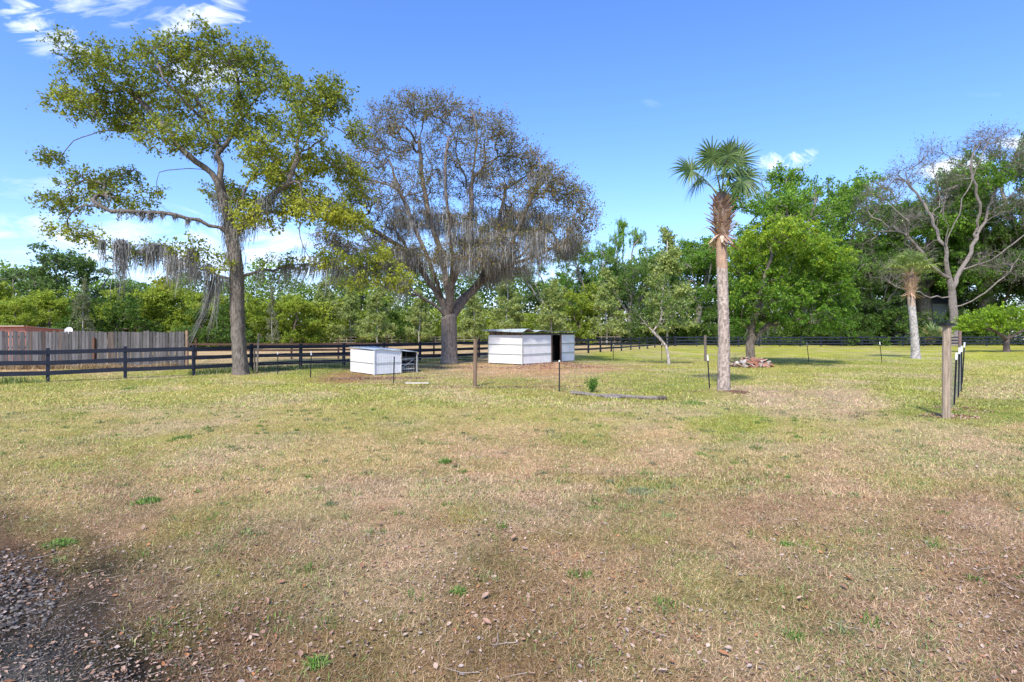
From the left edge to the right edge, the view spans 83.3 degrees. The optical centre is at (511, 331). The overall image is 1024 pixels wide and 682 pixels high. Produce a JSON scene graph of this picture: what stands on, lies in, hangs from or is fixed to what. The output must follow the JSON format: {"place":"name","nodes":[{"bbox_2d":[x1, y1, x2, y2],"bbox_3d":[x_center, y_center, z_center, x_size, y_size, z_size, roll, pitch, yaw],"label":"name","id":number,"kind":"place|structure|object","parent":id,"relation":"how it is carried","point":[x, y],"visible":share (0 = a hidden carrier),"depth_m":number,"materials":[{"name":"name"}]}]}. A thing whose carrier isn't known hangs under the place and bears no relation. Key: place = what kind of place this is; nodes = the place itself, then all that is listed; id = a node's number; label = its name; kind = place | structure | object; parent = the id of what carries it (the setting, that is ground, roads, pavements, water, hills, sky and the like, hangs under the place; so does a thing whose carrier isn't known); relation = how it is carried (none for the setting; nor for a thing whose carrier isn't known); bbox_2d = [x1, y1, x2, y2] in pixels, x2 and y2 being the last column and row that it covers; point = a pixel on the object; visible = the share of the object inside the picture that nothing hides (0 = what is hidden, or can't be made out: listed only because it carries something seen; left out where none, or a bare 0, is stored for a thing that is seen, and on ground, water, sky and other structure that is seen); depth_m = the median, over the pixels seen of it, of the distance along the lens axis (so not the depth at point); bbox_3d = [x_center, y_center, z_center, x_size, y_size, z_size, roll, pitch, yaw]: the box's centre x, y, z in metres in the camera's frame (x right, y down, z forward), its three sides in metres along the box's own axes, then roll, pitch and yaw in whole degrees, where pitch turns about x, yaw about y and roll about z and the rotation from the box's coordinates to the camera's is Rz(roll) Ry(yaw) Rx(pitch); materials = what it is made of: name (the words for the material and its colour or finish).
{"place":"outdoors","nodes":[
{"label":"outdoors","id":0,"kind":"place"},
{"bbox_2d":[0,549,166,681],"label":"gravel","id":1,"kind":"structure","parent":0,"point":[19,606],"depth_m":3.45,"materials":[{"name":"grey gravel"}]},
{"bbox_2d":[0,361,184,369],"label":"dry grass","id":2,"kind":"structure","parent":0,"point":[66,366],"depth_m":26.49,"materials":[{"name":"plant"}]},
{"bbox_2d":[0,335,1023,681],"bbox_3d":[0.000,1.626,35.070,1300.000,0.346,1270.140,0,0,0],"label":"ground","id":3,"kind":"structure","parent":0,"point":[798,355],"depth_m":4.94,"materials":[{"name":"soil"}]},
{"bbox_2d":[0,281,28,324],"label":"bushy tree","id":4,"kind":"object","parent":3,"relation":"on","point":[6,294],"visible":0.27,"depth_m":62.20,"materials":[{"name":"green plant"}]},
{"bbox_2d":[0,265,41,313],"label":"airy tree","id":5,"kind":"object","parent":3,"relation":"on","point":[15,278],"visible":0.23,"depth_m":65.88,"materials":[{"name":"green plant"}]},
{"bbox_2d":[0,296,55,327],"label":"bushy tree","id":6,"kind":"object","parent":3,"relation":"on","point":[27,318],"visible":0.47,"depth_m":53.18,"materials":[{"name":"green plant"}]},
{"bbox_2d":[0,326,64,360],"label":"stable","id":7,"kind":"structure","parent":3,"relation":"on","point":[8,329],"depth_m":31.85,"materials":[{"name":"metal"}]},
{"bbox_2d":[1,288,90,344],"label":"bushy tree","id":8,"kind":"object","parent":3,"relation":"on","point":[47,300],"visible":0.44,"depth_m":57.37,"materials":[{"name":"green plant"}]},
{"bbox_2d":[0,240,105,323],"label":"airy tree","id":9,"kind":"object","parent":3,"relation":"on","point":[59,259],"visible":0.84,"depth_m":62.48,"materials":[{"name":"green plant"}]},
{"bbox_2d":[39,537,80,549],"bbox_3d":[-3.723,1.731,4.748,0.280,0.069,0.289,0,0,0],"label":"grass tuft","id":10,"kind":"object","parent":3,"relation":"on","point":[62,543],"visible":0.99,"depth_m":4.74,"materials":[{"name":"green plant"}]},
{"bbox_2d":[64,327,72,333],"bbox_3d":[-28.050,0.736,36.442,0.460,2.029,0.176,0,0,-14],"label":"basketball backboard","id":11,"kind":"object","parent":3,"relation":"on","point":[68,329],"visible":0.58,"depth_m":36.49,"materials":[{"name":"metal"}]},
{"bbox_2d":[27,253,130,328],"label":"airy tree","id":12,"kind":"object","parent":3,"relation":"on","point":[90,265],"visible":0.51,"depth_m":65.39,"materials":[{"name":"green plant"}]},
{"bbox_2d":[67,278,95,339],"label":"thin tree","id":13,"kind":"object","parent":3,"relation":"on","point":[85,304],"visible":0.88,"depth_m":51.87,"materials":[{"name":"green plant"}]},
{"bbox_2d":[0,330,188,365],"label":"privacy fence","id":14,"kind":"object","parent":3,"relation":"on","point":[54,340],"visible":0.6,"depth_m":27.14,"materials":[{"name":"grey wood"}]},
{"bbox_2d":[50,291,164,348],"bbox_3d":[-38.542,-1.100,55.370,9.115,5.946,9.211,0,0,-30],"label":"shrub","id":15,"kind":"object","parent":3,"relation":"on","point":[112,324],"visible":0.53,"depth_m":55.28,"materials":[{"name":"green plant"}]},
{"bbox_2d":[103,282,143,300],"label":"airy tree","id":16,"kind":"object","parent":3,"relation":"on","point":[134,287],"visible":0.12,"depth_m":71.49,"materials":[{"name":"green plant"}]},
{"bbox_2d":[98,285,173,344],"bbox_3d":[-38.694,-1.523,60.013,6.808,7.367,7.517,0,0,-27],"label":"bushy tree","id":17,"kind":"object","parent":3,"relation":"on","point":[159,309],"visible":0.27,"depth_m":59.25,"materials":[{"name":"green plant"}]},
{"bbox_2d":[134,496,161,504],"bbox_3d":[-3.748,1.733,5.944,0.287,0.069,0.283,0,0,0],"label":"grass tuft","id":18,"kind":"object","parent":3,"relation":"on","point":[144,500],"visible":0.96,"depth_m":5.93,"materials":[{"name":"green plant"}]},
{"bbox_2d":[127,280,212,346],"bbox_3d":[-36.550,-1.837,61.795,8.912,8.038,8.482,0,0,-40],"label":"bushy tree","id":19,"kind":"object","parent":3,"relation":"on","point":[167,296],"visible":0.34,"depth_m":60.05,"materials":[{"name":"green plant"}]},
{"bbox_2d":[172,435,191,438],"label":"grass tuft","id":20,"kind":"object","parent":3,"relation":"on","point":[182,436],"visible":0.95,"depth_m":9.39,"materials":[{"name":"green plant"}]},
{"bbox_2d":[166,287,229,346],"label":"bushy tree","id":21,"kind":"object","parent":3,"relation":"on","point":[191,304],"visible":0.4,"depth_m":60.01,"materials":[{"name":"green plant"}]},
{"bbox_2d":[171,300,263,346],"bbox_3d":[-28.319,-0.352,56.129,8.599,5.339,7.103,0,0,-30],"label":"shrub","id":22,"kind":"object","parent":3,"relation":"on","point":[220,337],"visible":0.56,"depth_m":54.59,"materials":[{"name":"green plant"}]},
{"bbox_2d":[24,10,422,374],"bbox_3d":[-12.382,-5.224,23.498,17.317,14.154,7.993,0,0,0],"label":"oak tree","id":23,"kind":"object","parent":3,"relation":"on","point":[296,202],"visible":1,"depth_m":22.61,"materials":[{"name":"green plant"}]},
{"bbox_2d":[0,356,472,384],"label":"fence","id":24,"kind":"object","parent":3,"relation":"on","point":[209,371],"visible":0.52,"depth_m":25.40,"materials":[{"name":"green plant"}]},
{"bbox_2d":[230,291,292,346],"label":"bushy tree","id":25,"kind":"object","parent":3,"relation":"on","point":[257,315],"visible":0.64,"depth_m":61.77,"materials":[{"name":"green plant"}]},
{"bbox_2d":[264,286,281,342],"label":"thin tree","id":26,"kind":"object","parent":3,"relation":"on","point":[275,329],"visible":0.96,"depth_m":49.94,"materials":[{"name":"green plant"}]},
{"bbox_2d":[11,298,554,346],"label":"hedgerow","id":27,"kind":"object","parent":3,"relation":"on","point":[99,313],"visible":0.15,"depth_m":66.73,"materials":[{"name":"green plant"}]},
{"bbox_2d":[261,292,323,342],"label":"bushy tree","id":28,"kind":"object","parent":3,"relation":"on","point":[293,302],"visible":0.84,"depth_m":63.65,"materials":[{"name":"green plant"}]},
{"bbox_2d":[149,338,479,358],"bbox_3d":[-9.010,1.162,38.402,27.248,1.417,5.239,0,0,-23],"label":"board fence","id":29,"kind":"object","parent":3,"relation":"on","point":[291,349],"visible":0.2,"depth_m":36.26,"materials":[{"name":"black wood"}]},
{"bbox_2d":[302,652,335,671],"bbox_3d":[-1.022,1.721,3.020,0.178,0.063,0.174,0,0,13],"label":"grass tuft","id":30,"kind":"object","parent":3,"relation":"on","point":[316,660],"visible":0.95,"depth_m":3.01,"materials":[{"name":"green plant"}]},
{"bbox_2d":[305,280,344,341],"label":"young tree","id":31,"kind":"object","parent":3,"relation":"on","point":[322,295],"visible":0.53,"depth_m":67.43,"materials":[{"name":"green plant"}]},
{"bbox_2d":[0,336,674,381],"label":"board fence","id":32,"kind":"object","parent":3,"relation":"on","point":[47,352],"visible":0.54,"depth_m":22.79,"materials":[{"name":"black wood"}]},
{"bbox_2d":[334,289,363,342],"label":"young tree","id":33,"kind":"object","parent":3,"relation":"on","point":[349,305],"visible":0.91,"depth_m":73.44,"materials":[{"name":"green plant"}]},
{"bbox_2d":[309,273,397,341],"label":"bushy tree","id":34,"kind":"object","parent":3,"relation":"on","point":[362,296],"visible":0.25,"depth_m":81.21,"materials":[{"name":"green plant"}]},
{"bbox_2d":[357,283,396,342],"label":"young tree","id":35,"kind":"object","parent":3,"relation":"on","point":[375,315],"visible":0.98,"depth_m":65.46,"materials":[{"name":"green plant"}]},
{"bbox_2d":[350,346,417,374],"bbox_3d":[-5.521,1.206,24.790,2.312,1.087,3.053,0,0,-38],"label":"animal hutch","id":36,"kind":"object","parent":3,"relation":"on","point":[408,361],"visible":0.99,"depth_m":23.87,"materials":[{"name":"white metal"}]},
{"bbox_2d":[358,299,433,342],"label":"shrub","id":37,"kind":"object","parent":3,"relation":"on","point":[393,316],"visible":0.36,"depth_m":73.89,"materials":[{"name":"green plant"}]},
{"bbox_2d":[405,382,428,383],"bbox_3d":[-3.102,1.690,18.862,0.780,0.047,0.140,0,0,3],"label":"loose board","id":38,"kind":"object","parent":3,"relation":"on","point":[416,382],"visible":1,"depth_m":18.81,"materials":[{"name":"white wood"}]},
{"bbox_2d":[402,287,436,342],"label":"young tree","id":39,"kind":"object","parent":3,"relation":"on","point":[417,309],"visible":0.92,"depth_m":69.63,"materials":[{"name":"green plant"}]},
{"bbox_2d":[438,458,451,463],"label":"grass tuft","id":40,"kind":"object","parent":3,"relation":"on","point":[446,460],"visible":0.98,"depth_m":7.63,"materials":[{"name":"green plant"}]},
{"bbox_2d":[246,336,665,342],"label":"board fence","id":41,"kind":"object","parent":3,"relation":"on","point":[406,339],"visible":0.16,"depth_m":77.58,"materials":[{"name":"black wood"}]},
{"bbox_2d":[303,83,611,363],"bbox_3d":[-3.080,-6.079,31.385,16.176,15.938,11.099,0,0,0],"label":"oak tree","id":42,"kind":"object","parent":3,"relation":"on","point":[495,266],"visible":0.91,"depth_m":30.52,"materials":[{"name":"grey plant"}]},
{"bbox_2d":[448,584,469,595],"bbox_3d":[-0.357,1.727,3.859,0.161,0.059,0.151,0,0,22],"label":"grass tuft","id":43,"kind":"object","parent":3,"relation":"on","point":[457,587],"visible":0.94,"depth_m":3.86,"materials":[{"name":"green plant"}]},
{"bbox_2d":[457,285,487,339],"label":"young tree","id":44,"kind":"object","parent":3,"relation":"on","point":[473,317],"visible":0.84,"depth_m":73.43,"materials":[{"name":"green plant"}]},
{"bbox_2d":[253,333,709,391],"bbox_3d":[-3.059,0.966,19.783,18.567,1.771,2.081,0,0,25],"label":"wire fence","id":45,"kind":"object","parent":3,"relation":"on","point":[474,362],"visible":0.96,"depth_m":18.16,"materials":[{"name":"grey metal"}]},
{"bbox_2d":[483,276,528,333],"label":"young tree","id":46,"kind":"object","parent":3,"relation":"on","point":[506,294],"visible":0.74,"depth_m":70.90,"materials":[{"name":"green plant"}]},
{"bbox_2d":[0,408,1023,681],"bbox_3d":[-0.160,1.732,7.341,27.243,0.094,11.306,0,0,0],"label":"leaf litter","id":47,"kind":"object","parent":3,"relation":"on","point":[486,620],"visible":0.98,"depth_m":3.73,"materials":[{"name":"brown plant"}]},
{"bbox_2d":[0,220,1023,342],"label":"woods","id":48,"kind":"object","parent":3,"relation":"on","point":[492,294],"visible":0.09,"depth_m":93.12,"materials":[{"name":"green plant"}]},
{"bbox_2d":[0,440,1023,681],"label":"twigs","id":49,"kind":"object","parent":3,"relation":"on","point":[162,656],"visible":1,"depth_m":3.40,"materials":[{"name":"wood"}]},
{"bbox_2d":[482,329,576,364],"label":"goat shed","id":50,"kind":"structure","parent":3,"relation":"on","point":[514,346],"depth_m":31.23,"materials":[{"name":"white metal"}]},
{"bbox_2d":[512,264,591,322],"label":"evergreen oak","id":51,"kind":"object","parent":3,"relation":"on","point":[535,298],"visible":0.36,"depth_m":91.55,"materials":[{"name":"green plant"}]},
{"bbox_2d":[531,276,573,334],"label":"young tree","id":52,"kind":"object","parent":3,"relation":"on","point":[553,293],"visible":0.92,"depth_m":72.21,"materials":[{"name":"green plant"}]},
{"bbox_2d":[558,281,604,343],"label":"bushy tree","id":53,"kind":"object","parent":3,"relation":"on","point":[584,309],"visible":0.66,"depth_m":80.70,"materials":[{"name":"green plant"}]},
{"bbox_2d":[583,377,602,391],"bbox_3d":[2.303,1.517,16.392,0.417,0.477,0.442,0,0,-32],"label":"leafy weed","id":54,"kind":"object","parent":3,"relation":"on","point":[592,386],"visible":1,"depth_m":16.38,"materials":[{"name":"green plant"}]},
{"bbox_2d":[551,242,635,342],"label":"broadleaf tree","id":55,"kind":"object","parent":3,"relation":"on","point":[563,279],"visible":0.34,"depth_m":86.33,"materials":[{"name":"green plant"}]},
{"bbox_2d":[570,391,619,398],"bbox_3d":[2.183,1.689,15.275,1.587,0.125,0.100,0,0,45],"label":"timber","id":56,"kind":"object","parent":3,"relation":"on","point":[592,394],"visible":0.85,"depth_m":15.30,"materials":[{"name":"grey wood"}]},
{"bbox_2d":[585,264,629,342],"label":"young tree","id":57,"kind":"object","parent":3,"relation":"on","point":[603,302],"visible":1,"depth_m":71.34,"materials":[{"name":"green plant"}]},
{"bbox_2d":[589,215,653,342],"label":"broadleaf tree","id":58,"kind":"object","parent":3,"relation":"on","point":[637,240],"visible":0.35,"depth_m":84.26,"materials":[{"name":"green plant"}]},
{"bbox_2d":[600,394,666,399],"bbox_3d":[3.125,1.688,14.861,1.685,0.136,0.109,0,0,15],"label":"timber","id":59,"kind":"object","parent":3,"relation":"on","point":[641,397],"visible":0.87,"depth_m":14.79,"materials":[{"name":"grey wood"}]},
{"bbox_2d":[601,251,676,343],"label":"evergreen oak","id":60,"kind":"object","parent":3,"relation":"on","point":[626,277],"visible":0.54,"depth_m":77.58,"materials":[{"name":"green plant"}]},
{"bbox_2d":[625,486,654,495],"bbox_3d":[1.387,1.719,6.249,0.368,0.061,0.368,0,0,0],"label":"grass tuft","id":61,"kind":"object","parent":3,"relation":"on","point":[640,489],"visible":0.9,"depth_m":6.24,"materials":[{"name":"green plant"}]},
{"bbox_2d":[327,362,993,418],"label":"leaf heaps","id":62,"kind":"object","parent":3,"relation":"on","point":[589,366],"visible":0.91,"depth_m":20.93,"materials":[{"name":"brown plant"}]},
{"bbox_2d":[626,271,696,363],"bbox_3d":[7.947,-0.749,30.785,3.681,5.138,2.741,0,0,0],"label":"leaning tree","id":63,"kind":"object","parent":3,"relation":"on","point":[642,317],"visible":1,"depth_m":30.76,"materials":[{"name":"green plant"}]},
{"bbox_2d":[641,225,699,342],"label":"young tree","id":64,"kind":"object","parent":3,"relation":"on","point":[669,258],"visible":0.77,"depth_m":71.95,"materials":[{"name":"green plant"}]},
{"bbox_2d":[340,309,1023,345],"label":"undergrowth","id":65,"kind":"object","parent":3,"relation":"on","point":[702,332],"visible":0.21,"depth_m":73.36,"materials":[{"name":"green plant"}]},
{"bbox_2d":[676,400,705,404],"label":"grass tuft","id":66,"kind":"object","parent":3,"relation":"on","point":[690,402],"visible":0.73,"depth_m":13.75,"materials":[{"name":"green plant"}]},
{"bbox_2d":[652,236,740,334],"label":"broadleaf tree","id":67,"kind":"object","parent":3,"relation":"on","point":[707,289],"visible":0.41,"depth_m":78.31,"materials":[{"name":"green plant"}]},
{"bbox_2d":[673,306,740,344],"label":"shrub","id":68,"kind":"object","parent":3,"relation":"on","point":[707,316],"visible":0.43,"depth_m":72.60,"materials":[{"name":"green plant"}]},
{"bbox_2d":[669,135,769,390],"bbox_3d":[6.076,-1.956,16.709,2.342,7.518,2.415,0,0,41],"label":"palm tree","id":69,"kind":"object","parent":3,"relation":"on","point":[725,158],"visible":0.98,"depth_m":16.43,"materials":[{"name":"green plant"}]},
{"bbox_2d":[713,279,782,341],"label":"bushy tree","id":70,"kind":"object","parent":3,"relation":"on","point":[762,318],"visible":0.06,"depth_m":80.35,"materials":[{"name":"green plant"}]},
{"bbox_2d":[613,335,922,361],"bbox_3d":[15.377,1.039,33.716,18.682,1.626,1.326,0,0,11],"label":"wire fence","id":71,"kind":"object","parent":3,"relation":"on","point":[705,348],"visible":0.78,"depth_m":33.64,"materials":[{"name":"metal"}]},
{"bbox_2d":[678,178,865,338],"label":"broadleaf tree","id":72,"kind":"object","parent":3,"relation":"on","point":[786,196],"visible":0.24,"depth_m":75.78,"materials":[{"name":"green plant"}]},
{"bbox_2d":[779,540,794,546],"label":"grass tuft","id":73,"kind":"object","parent":3,"relation":"on","point":[785,543],"visible":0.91,"depth_m":4.66,"materials":[{"name":"green plant"}]},
{"bbox_2d":[727,210,864,357],"bbox_3d":[14.795,-2.181,29.777,7.764,8.096,6.898,0,0,0],"label":"shade tree","id":74,"kind":"object","parent":3,"relation":"on","point":[774,297],"visible":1,"depth_m":29.23,"materials":[{"name":"green plant"}]},
{"bbox_2d":[760,309,832,345],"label":"shrub","id":75,"kind":"object","parent":3,"relation":"on","point":[809,331],"visible":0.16,"depth_m":72.09,"materials":[{"name":"green plant"}]},
{"bbox_2d":[775,246,887,342],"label":"evergreen oak","id":76,"kind":"object","parent":3,"relation":"on","point":[874,267],"visible":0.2,"depth_m":73.71,"materials":[{"name":"green plant"}]},
{"bbox_2d":[729,161,944,323],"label":"broadleaf tree","id":77,"kind":"object","parent":3,"relation":"on","point":[777,176],"visible":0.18,"depth_m":82.11,"materials":[{"name":"green plant"}]},
{"bbox_2d":[675,336,1023,345],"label":"board fence","id":78,"kind":"object","parent":3,"relation":"on","point":[861,337],"visible":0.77,"depth_m":68.17,"materials":[{"name":"black wood"}]},
{"bbox_2d":[816,311,891,345],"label":"shrub","id":79,"kind":"object","parent":3,"relation":"on","point":[869,332],"visible":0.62,"depth_m":70.04,"materials":[{"name":"green plant"}]},
{"bbox_2d":[830,251,934,339],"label":"evergreen oak","id":80,"kind":"object","parent":3,"relation":"on","point":[872,302],"visible":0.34,"depth_m":74.79,"materials":[{"name":"green plant"}]},
{"bbox_2d":[785,165,992,310],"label":"broadleaf tree","id":81,"kind":"object","parent":3,"relation":"on","point":[855,183],"visible":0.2,"depth_m":84.23,"materials":[{"name":"green plant"}]},
{"bbox_2d":[848,303,936,345],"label":"shrub","id":82,"kind":"object","parent":3,"relation":"on","point":[894,313],"visible":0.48,"depth_m":71.76,"materials":[{"name":"green plant"}]},
{"bbox_2d":[882,248,946,358],"bbox_3d":[25.535,-1.788,36.776,3.611,7.126,3.444,0,0,44],"label":"palm tree","id":83,"kind":"object","parent":3,"relation":"on","point":[910,258],"visible":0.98,"depth_m":36.58,"materials":[{"name":"green plant"}]},
{"bbox_2d":[906,327,934,344],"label":"saw palmetto","id":84,"kind":"object","parent":3,"relation":"on","point":[925,338],"visible":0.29,"depth_m":71.30,"materials":[{"name":"green plant"}]},
{"bbox_2d":[882,289,966,342],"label":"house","id":85,"kind":"structure","parent":3,"relation":"on","point":[940,304],"depth_m":88.00,"materials":[{"name":"grey"}]},
{"bbox_2d":[841,158,1023,342],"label":"broadleaf tree","id":86,"kind":"object","parent":3,"relation":"on","point":[988,182],"visible":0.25,"depth_m":77.74,"materials":[{"name":"green plant"}]},
{"bbox_2d":[843,113,1023,345],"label":"bare tree","id":87,"kind":"object","parent":3,"relation":"on","point":[953,306],"visible":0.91,"depth_m":72.08,"materials":[{"name":"grey plant"}]},
{"bbox_2d":[918,322,953,344],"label":"saw palmetto","id":88,"kind":"object","parent":3,"relation":"on","point":[938,333],"visible":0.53,"depth_m":70.93,"materials":[{"name":"green plant"}]},
{"bbox_2d":[937,323,964,418],"bbox_3d":[16.384,0.842,21.110,0.397,2.018,24.955,0,0,39],"label":"wire fence","id":89,"kind":"object","parent":3,"relation":"on","point":[947,385],"visible":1,"depth_m":11.48,"materials":[{"name":"brown wood"}]},
{"bbox_2d":[910,158,1023,342],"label":"broadleaf tree","id":90,"kind":"object","parent":3,"relation":"on","point":[957,249],"visible":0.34,"depth_m":77.90,"materials":[{"name":"green plant"}]},
{"bbox_2d":[933,231,1010,312],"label":"evergreen oak","id":91,"kind":"object","parent":3,"relation":"on","point":[965,305],"depth_m":90.55,"materials":[{"name":"green plant"}]},
{"bbox_2d":[932,306,1012,342],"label":"shrub","id":92,"kind":"object","parent":3,"relation":"on","point":[960,313],"visible":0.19,"depth_m":74.99,"materials":[{"name":"green plant"}]},
{"bbox_2d":[929,231,1022,342],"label":"evergreen oak","id":93,"kind":"object","parent":3,"relation":"on","point":[974,293],"visible":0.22,"depth_m":81.72,"materials":[{"name":"green plant"}]},
{"bbox_2d":[930,130,1023,341],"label":"evergreen oak","id":94,"kind":"object","parent":3,"relation":"on","point":[996,231],"visible":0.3,"depth_m":78.94,"materials":[{"name":"green plant"}]},
{"bbox_2d":[951,299,1023,351],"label":"lime green tree","id":95,"kind":"object","parent":3,"relation":"on","point":[991,314],"visible":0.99,"depth_m":48.34,"materials":[{"name":"green plant"}]},
{"bbox_2d":[971,205,1023,302],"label":"evergreen oak","id":96,"kind":"object","parent":3,"relation":"on","point":[1015,292],"visible":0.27,"depth_m":79.73,"materials":[{"name":"green plant"}]},
{"bbox_2d":[0,0,1023,332],"label":"sky","id":97,"kind":"structure","parent":0,"point":[620,90],"materials":[{"name":"blue"}]},
{"bbox_2d":[686,390,749,393],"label":"mulch","id":98,"kind":"object","parent":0,"point":[738,392],"visible":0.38,"depth_m":16.25,"materials":[{"name":"brown wood"}]}
]}

